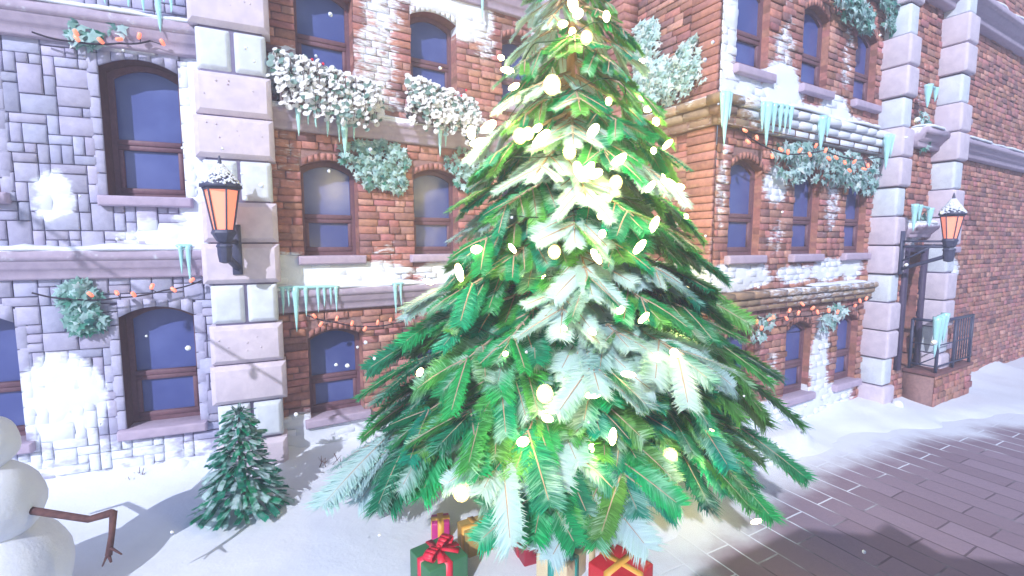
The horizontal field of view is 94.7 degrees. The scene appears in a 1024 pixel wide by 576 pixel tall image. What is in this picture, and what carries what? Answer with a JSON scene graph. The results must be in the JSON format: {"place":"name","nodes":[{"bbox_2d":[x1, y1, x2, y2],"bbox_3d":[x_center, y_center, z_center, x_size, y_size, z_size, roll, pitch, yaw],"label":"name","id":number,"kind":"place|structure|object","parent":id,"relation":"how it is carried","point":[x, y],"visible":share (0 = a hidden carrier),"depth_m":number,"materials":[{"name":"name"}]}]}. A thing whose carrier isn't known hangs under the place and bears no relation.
{"place":"outdoors","nodes":[
{"label":"outdoors","id":0,"kind":"place"},
{"bbox_2d":[318,454,341,467],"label":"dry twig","id":1,"kind":"object","parent":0,"point":[326,461],"visible":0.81,"depth_m":6.94,"materials":[{"name":"brown plant"}]},
{"bbox_2d":[44,357,1023,575],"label":"snow ground","id":2,"kind":"structure","parent":0,"point":[154,504],"depth_m":5.79,"materials":[{"name":"white snow"}]},
{"bbox_2d":[0,416,121,575],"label":"snowman","id":3,"kind":"object","parent":2,"relation":"on","point":[36,538],"visible":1,"depth_m":4.12,"materials":[{"name":"white snow"}]},
{"bbox_2d":[187,402,295,530],"bbox_3d":[-3.346,2.144,5.857,1.185,1.506,1.204,0,6,0],"label":"fir tree","id":4,"kind":"object","parent":2,"relation":"on","point":[225,478],"visible":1,"depth_m":5.66,"materials":[{"name":"green plant"}]},
{"bbox_2d":[410,533,467,575],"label":"present","id":5,"kind":"object","parent":2,"relation":"on","point":[444,554],"visible":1,"depth_m":4.55,"materials":[{"name":"green paper"}]},
{"bbox_2d":[431,513,449,539],"bbox_3d":[-0.820,2.752,5.410,0.210,0.250,0.208,-1,6,-11],"label":"present","id":6,"kind":"object","parent":2,"relation":"on","point":[440,523],"visible":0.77,"depth_m":5.32,"materials":[{"name":"paper"}]},
{"bbox_2d":[457,515,492,557],"bbox_3d":[-0.400,2.753,5.239,0.330,0.280,0.328,-3,6,-29],"label":"present","id":7,"kind":"object","parent":2,"relation":"on","point":[464,542],"visible":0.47,"depth_m":5.14,"materials":[{"name":"gold paper"}]},
{"bbox_2d":[511,538,537,566],"bbox_3d":[0.240,2.638,5.128,0.410,0.530,0.388,-2,6,-23],"label":"present","id":8,"kind":"object","parent":2,"relation":"on","point":[526,557],"visible":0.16,"depth_m":4.92,"materials":[{"name":"red paper"}]},
{"bbox_2d":[536,546,585,575],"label":"present","id":9,"kind":"object","parent":2,"relation":"on","point":[575,565],"visible":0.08,"depth_m":4.68,"materials":[{"name":"beige paper"}]},
{"bbox_2d":[302,0,819,575],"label":"christmas tree","id":10,"kind":"object","parent":2,"relation":"on","point":[472,408],"visible":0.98,"depth_m":4.64,"materials":[{"name":"green plant"}]},
{"bbox_2d":[416,0,761,523],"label":"fairy lights","id":11,"kind":"object","parent":10,"relation":"attached to","point":[584,173],"visible":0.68,"depth_m":4.56,"materials":[{"name":"beige"}]},
{"bbox_2d":[579,542,600,568],"bbox_3d":[0.780,2.740,5.007,0.310,0.350,0.308,-2,6,-17],"label":"present","id":12,"kind":"object","parent":2,"relation":"on","point":[593,554],"visible":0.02,"depth_m":4.86,"materials":[{"name":"white paper"}]},
{"bbox_2d":[588,544,652,575],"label":"present","id":13,"kind":"object","parent":2,"relation":"on","point":[617,563],"visible":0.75,"depth_m":4.49,"materials":[{"name":"red paper"}]},
{"bbox_2d":[892,400,903,407],"bbox_3d":[7.753,2.344,9.482,0.204,0.186,0.199,0,6,0],"label":"snowball","id":14,"kind":"object","parent":2,"relation":"on","point":[897,403],"visible":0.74,"depth_m":9.42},
{"bbox_2d":[646,413,1023,575],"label":"pavement","id":15,"kind":"structure","parent":0,"point":[947,499],"depth_m":5.88,"materials":[{"name":"grey stone"}]},
{"bbox_2d":[902,358,973,406],"bbox_3d":[8.823,2.080,10.755,1.962,0.990,1.942,-3,6,-30],"label":"brick stoop","id":16,"kind":"object","parent":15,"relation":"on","point":[925,385],"visible":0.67,"depth_m":9.77,"materials":[{"name":"brick"}]},
{"bbox_2d":[907,314,974,372],"bbox_3d":[9.148,1.115,10.043,1.794,1.068,0.484,-3,6,-30],"label":"iron railing","id":17,"kind":"object","parent":16,"relation":"on","point":[954,342],"visible":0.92,"depth_m":9.86,"materials":[{"name":"black metal"}]},
{"bbox_2d":[932,312,950,356],"bbox_3d":[8.472,0.931,9.344,0.543,0.872,0.147,-3,6,-30],"label":"icicle cluster","id":18,"kind":"object","parent":17,"relation":"hanging from","point":[940,324],"visible":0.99,"depth_m":9.26,"materials":[{"name":"teal"}]},
{"bbox_2d":[914,117,920,122],"bbox_3d":[2.844,-1.177,3.308,0.038,0.037,0.037,0,6,0],"label":"snowflake","id":19,"kind":"object","parent":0,"point":[917,119],"visible":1,"depth_m":3.30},
{"label":"ground","id":20,"kind":"structure","parent":0,"visible":0},
{"bbox_2d":[0,0,288,478],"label":"stone house","id":21,"kind":"structure","parent":20,"relation":"on","point":[106,133],"depth_m":6.27,"materials":[{"name":"stone"}]},
{"bbox_2d":[0,318,25,435],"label":"window","id":22,"kind":"structure","parent":21,"relation":"in","point":[11,403],"depth_m":6.16,"materials":[{"name":"blue glass"}]},
{"bbox_2d":[51,276,111,337],"bbox_3d":[-5.525,0.247,6.048,0.612,0.822,0.269,-3,6,-28],"label":"ivy","id":23,"kind":"object","parent":21,"relation":"attached to","point":[80,318],"visible":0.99,"depth_m":6.01,"materials":[{"name":"green plant"}]},
{"bbox_2d":[62,17,128,52],"bbox_3d":[-5.157,-3.201,5.885,0.743,0.534,0.202,-2,6,-20],"label":"ivy","id":24,"kind":"object","parent":21,"relation":"attached to","point":[84,36],"visible":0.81,"depth_m":5.82,"materials":[{"name":"green plant"}]},
{"bbox_2d":[32,29,164,45],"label":"string lights","id":25,"kind":"object","parent":21,"relation":"attached to","point":[99,39],"visible":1,"depth_m":5.84,"materials":[{"name":"brown"}]},
{"bbox_2d":[31,277,201,300],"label":"string lights","id":26,"kind":"object","parent":21,"relation":"attached to","point":[133,294],"visible":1,"depth_m":6.14,"materials":[{"name":"brown glass"}]},
{"bbox_2d":[104,0,172,31],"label":"icicle cluster","id":27,"kind":"object","parent":21,"relation":"hanging from","point":[158,9],"visible":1,"depth_m":6.00,"materials":[{"name":"teal"}]},
{"bbox_2d":[106,66,185,197],"bbox_3d":[-4.951,-2.113,6.477,0.788,1.760,0.370,0,6,0],"label":"window","id":28,"kind":"structure","parent":21,"relation":"in","point":[144,102],"depth_m":6.46,"materials":[{"name":"blue glass"}]},
{"bbox_2d":[126,306,199,422],"bbox_3d":[-4.951,1.058,6.784,0.788,1.670,0.370,0,6,0],"label":"window","id":29,"kind":"structure","parent":21,"relation":"in","point":[164,375],"depth_m":6.77,"materials":[{"name":"blue glass"}]},
{"bbox_2d":[175,244,191,283],"bbox_3d":[-4.421,-0.318,6.385,0.191,0.553,0.061,-2,6,-22],"label":"icicle cluster","id":30,"kind":"object","parent":21,"relation":"hanging from","point":[187,249],"visible":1,"depth_m":6.37,"materials":[{"name":"teal"}]},
{"bbox_2d":[199,156,242,274],"bbox_3d":[-3.690,-0.917,6.114,0.489,1.530,0.663,0,6,0],"label":"wall lantern","id":31,"kind":"object","parent":21,"relation":"attached to","point":[220,185],"depth_m":5.94,"materials":[{"name":"orange glass"}]},
{"bbox_2d":[266,0,587,447],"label":"brick house","id":32,"kind":"structure","parent":20,"relation":"on","point":[351,238],"depth_m":7.72,"materials":[{"name":"red brick"}]},
{"bbox_2d":[278,285,338,329],"bbox_3d":[-3.061,0.302,7.179,0.854,0.700,0.088,-3,6,-29],"label":"icicle cluster","id":33,"kind":"object","parent":32,"relation":"hanging from","point":[295,292],"visible":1,"depth_m":7.11,"materials":[{"name":"teal"}]},
{"bbox_2d":[293,0,349,71],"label":"window","id":34,"kind":"structure","parent":32,"relation":"in","point":[323,35],"depth_m":7.36,"materials":[{"name":"blue glass"}]},
{"bbox_2d":[266,47,384,131],"bbox_3d":[-2.690,-2.862,6.944,1.660,1.067,0.634,-4,7,-33],"label":"window planter","id":35,"kind":"object","parent":32,"relation":"attached to","point":[327,91],"visible":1,"depth_m":6.81,"materials":[{"name":"white plant"}]},
{"bbox_2d":[295,105,354,155],"bbox_3d":[-2.742,-2.304,6.998,0.879,0.687,0.114,-3,6,-29],"label":"icicle cluster","id":36,"kind":"object","parent":35,"relation":"hanging from","point":[344,131],"visible":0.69,"depth_m":7.04,"materials":[{"name":"teal"}]},
{"bbox_2d":[301,163,355,255],"bbox_3d":[-2.948,-1.261,7.592,0.710,1.470,0.467,0,6,0],"label":"window","id":37,"kind":"structure","parent":32,"relation":"in","point":[328,202],"depth_m":7.60,"materials":[{"name":"blue glass"}]},
{"bbox_2d":[308,329,360,413],"bbox_3d":[-2.948,1.332,7.842,0.710,1.400,0.467,0,6,0],"label":"window","id":38,"kind":"structure","parent":32,"relation":"in","point":[332,387],"depth_m":7.85,"materials":[{"name":"blue glass"}]},
{"bbox_2d":[307,313,417,330],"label":"string lights","id":39,"kind":"object","parent":32,"relation":"attached to","point":[336,320],"visible":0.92,"depth_m":7.47,"materials":[{"name":"brown"}]},
{"bbox_2d":[336,138,411,197],"bbox_3d":[-2.167,-1.956,7.573,1.215,0.973,0.263,-3,6,-31],"label":"ivy","id":40,"kind":"object","parent":32,"relation":"attached to","point":[366,164],"visible":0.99,"depth_m":7.56,"materials":[{"name":"green plant"}]},
{"bbox_2d":[392,282,403,312],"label":"icicle cluster","id":41,"kind":"object","parent":32,"relation":"hanging from","point":[395,284],"visible":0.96,"depth_m":7.85,"materials":[{"name":"teal"}]},
{"bbox_2d":[410,17,450,87],"bbox_3d":[-1.443,-4.026,8.241,0.710,1.290,0.467,0,6,0],"label":"window","id":42,"kind":"structure","parent":32,"relation":"in","point":[430,39],"depth_m":8.26,"materials":[{"name":"blue glass"}]},
{"bbox_2d":[413,171,452,253],"bbox_3d":[-1.443,-1.349,8.499,0.710,1.470,0.467,0,6,0],"label":"window","id":43,"kind":"structure","parent":32,"relation":"in","point":[433,191],"depth_m":8.52,"materials":[{"name":"blue glass"}]},
{"bbox_2d":[404,73,482,145],"bbox_3d":[-1.107,-2.953,7.891,1.426,1.076,0.642,-4,7,-33],"label":"window planter","id":44,"kind":"object","parent":32,"relation":"attached to","point":[429,103],"visible":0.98,"depth_m":7.70,"materials":[{"name":"white plant"}]},
{"bbox_2d":[437,126,448,154],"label":"icicle cluster","id":45,"kind":"object","parent":44,"relation":"hanging from","point":[440,137],"visible":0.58,"depth_m":7.90,"materials":[{"name":"teal"}]},
{"bbox_2d":[443,146,492,192],"bbox_3d":[-0.711,-2.148,8.433,1.046,0.970,0.240,-3,6,-32],"label":"ivy","id":46,"kind":"object","parent":32,"relation":"attached to","point":[461,173],"visible":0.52,"depth_m":8.32,"materials":[{"name":"green plant"}]},
{"bbox_2d":[481,0,483,17],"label":"icicle cluster","id":47,"kind":"object","parent":32,"relation":"hanging from","point":[482,5],"visible":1,"depth_m":8.22,"materials":[{"name":"teal ice"}]},
{"bbox_2d":[502,39,531,104],"bbox_3d":[0.046,-4.113,9.138,0.710,1.290,0.467,0,6,0],"label":"window","id":48,"kind":"structure","parent":32,"relation":"in","point":[507,48],"depth_m":9.08,"materials":[{"name":"blue glass"}]},
{"bbox_2d":[587,0,924,428],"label":"corner house","id":49,"kind":"structure","parent":20,"relation":"on","point":[811,61],"depth_m":8.24,"materials":[{"name":"brick"}]},
{"bbox_2d":[631,16,706,112],"bbox_3d":[2.439,-3.708,7.579,0.381,1.628,1.579,-3,6,-31],"label":"ivy","id":50,"kind":"object","parent":49,"relation":"on","point":[666,77],"visible":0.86,"depth_m":7.49,"materials":[{"name":"green plant"}]},
{"bbox_2d":[720,91,732,145],"bbox_3d":[3.009,-2.376,6.644,0.258,0.761,0.120,-2,6,-21],"label":"icicle cluster","id":51,"kind":"object","parent":49,"relation":"hanging from","point":[726,98],"visible":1,"depth_m":6.59,"materials":[{"name":"teal"}]},
{"bbox_2d":[725,330,746,399],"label":"window","id":52,"kind":"structure","parent":49,"relation":"in","point":[743,347],"depth_m":7.93,"materials":[{"name":"blue glass"}]},
{"bbox_2d":[727,160,754,254],"bbox_3d":[3.627,-1.281,7.592,0.693,1.510,0.439,0,6,0],"label":"window","id":53,"kind":"structure","parent":49,"relation":"in","point":[741,200],"depth_m":7.66,"materials":[{"name":"blue glass"}]},
{"bbox_2d":[735,0,762,68],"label":"window","id":54,"kind":"structure","parent":49,"relation":"in","point":[750,15],"depth_m":7.41,"materials":[{"name":"blue glass"}]},
{"bbox_2d":[750,313,776,343],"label":"ivy","id":55,"kind":"object","parent":49,"relation":"attached to","point":[763,337],"visible":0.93,"depth_m":7.55,"materials":[{"name":"green plant"}]},
{"bbox_2d":[760,101,793,145],"bbox_3d":[4.063,-2.483,7.235,0.828,0.693,0.126,-3,6,-28],"label":"icicle cluster","id":56,"kind":"object","parent":49,"relation":"hanging from","point":[768,111],"visible":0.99,"depth_m":7.15,"materials":[{"name":"teal"}]},
{"bbox_2d":[783,322,804,393],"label":"window","id":57,"kind":"structure","parent":49,"relation":"in","point":[795,335],"depth_m":8.80,"materials":[{"name":"blue glass"}]},
{"bbox_2d":[791,172,812,253],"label":"window","id":58,"kind":"structure","parent":49,"relation":"in","point":[803,193],"depth_m":8.55,"materials":[{"name":"blue glass"}]},
{"bbox_2d":[739,127,878,172],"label":"string lights","id":59,"kind":"object","parent":49,"relation":"attached to","point":[756,137],"visible":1,"depth_m":7.63,"materials":[{"name":"brown"}]},
{"bbox_2d":[801,9,822,86],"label":"window","id":60,"kind":"structure","parent":49,"relation":"in","point":[813,26],"depth_m":8.27,"materials":[{"name":"blue glass"}]},
{"bbox_2d":[755,296,872,329],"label":"string lights","id":61,"kind":"object","parent":49,"relation":"attached to","point":[799,311],"visible":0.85,"depth_m":8.09,"materials":[{"name":"brown plastic"}]},
{"bbox_2d":[771,140,868,194],"bbox_3d":[5.470,-2.114,8.236,3.056,0.849,0.299,-3,6,-30],"label":"ivy","id":62,"kind":"object","parent":49,"relation":"attached to","point":[804,164],"visible":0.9,"depth_m":8.14,"materials":[{"name":"green plant"}]},
{"bbox_2d":[817,115,830,150],"bbox_3d":[5.224,-2.576,7.900,0.315,0.583,0.154,-2,6,-21],"label":"icicle cluster","id":63,"kind":"object","parent":49,"relation":"hanging from","point":[823,122],"visible":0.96,"depth_m":7.84,"materials":[{"name":"teal"}]},
{"bbox_2d":[819,302,850,332],"bbox_3d":[5.942,0.540,8.677,0.929,0.558,0.196,-3,6,-31],"label":"ivy","id":64,"kind":"object","parent":49,"relation":"attached to","point":[835,317],"visible":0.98,"depth_m":8.62,"materials":[{"name":"green plant"}]},
{"bbox_2d":[834,315,850,379],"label":"window","id":65,"kind":"structure","parent":49,"relation":"in","point":[844,328],"depth_m":9.68,"materials":[{"name":"blue glass"}]},
{"bbox_2d":[843,177,860,252],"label":"window","id":66,"kind":"structure","parent":49,"relation":"in","point":[853,201],"depth_m":9.43,"materials":[{"name":"blue glass"}]},
{"bbox_2d":[832,0,877,36],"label":"ivy","id":67,"kind":"object","parent":49,"relation":"attached to","point":[865,14],"visible":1,"depth_m":8.21,"materials":[{"name":"green plant"}]},
{"bbox_2d":[853,33,870,100],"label":"window","id":68,"kind":"structure","parent":49,"relation":"in","point":[862,59],"depth_m":9.15,"materials":[{"name":"blue glass"}]},
{"bbox_2d":[860,155,881,196],"bbox_3d":[7.090,-2.183,9.205,0.996,0.861,0.215,-3,6,-29],"label":"ivy","id":69,"kind":"object","parent":49,"relation":"attached to","point":[873,170],"visible":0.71,"depth_m":9.14,"materials":[{"name":"green plant"}]},
{"bbox_2d":[883,133,895,169],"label":"icicle cluster","id":70,"kind":"object","parent":49,"relation":"hanging from","point":[888,141],"visible":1,"depth_m":9.01,"materials":[{"name":"teal"}]},
{"bbox_2d":[879,0,900,38],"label":"ivy","id":71,"kind":"object","parent":49,"relation":"attached to","point":[884,5],"visible":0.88,"depth_m":8.91,"materials":[{"name":"green plant"}]},
{"bbox_2d":[898,193,966,273],"bbox_3d":[7.910,-0.995,8.860,0.392,1.516,0.921,-2,6,-24],"label":"wall lantern","id":72,"kind":"object","parent":49,"relation":"attached to","point":[952,217],"depth_m":8.61,"materials":[{"name":"black metal"}]},
{"bbox_2d":[884,0,1023,398],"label":"end house","id":73,"kind":"structure","parent":20,"relation":"on","point":[971,66],"depth_m":10.53,"materials":[{"name":"brick"}]},
{"bbox_2d":[916,212,926,220],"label":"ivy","id":74,"kind":"object","parent":73,"relation":"attached to","point":[924,217],"visible":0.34,"depth_m":9.46,"materials":[{"name":"green plant"}]},
{"bbox_2d":[911,204,934,230],"bbox_3d":[7.984,-1.356,9.185,0.837,0.535,0.130,-3,6,-30],"label":"icicle cluster","id":75,"kind":"object","parent":73,"relation":"hanging from","point":[916,209],"visible":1,"depth_m":9.06,"materials":[{"name":"teal"}]},
{"bbox_2d":[918,111,931,154],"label":"ivy","id":76,"kind":"object","parent":73,"relation":"attached to","point":[926,120],"visible":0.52,"depth_m":9.23,"materials":[{"name":"white plant"}]},
{"bbox_2d":[924,83,939,107],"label":"icicle cluster","id":77,"kind":"object","parent":73,"relation":"hanging from","point":[928,88],"visible":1,"depth_m":8.79,"materials":[{"name":"teal"}]}
]}

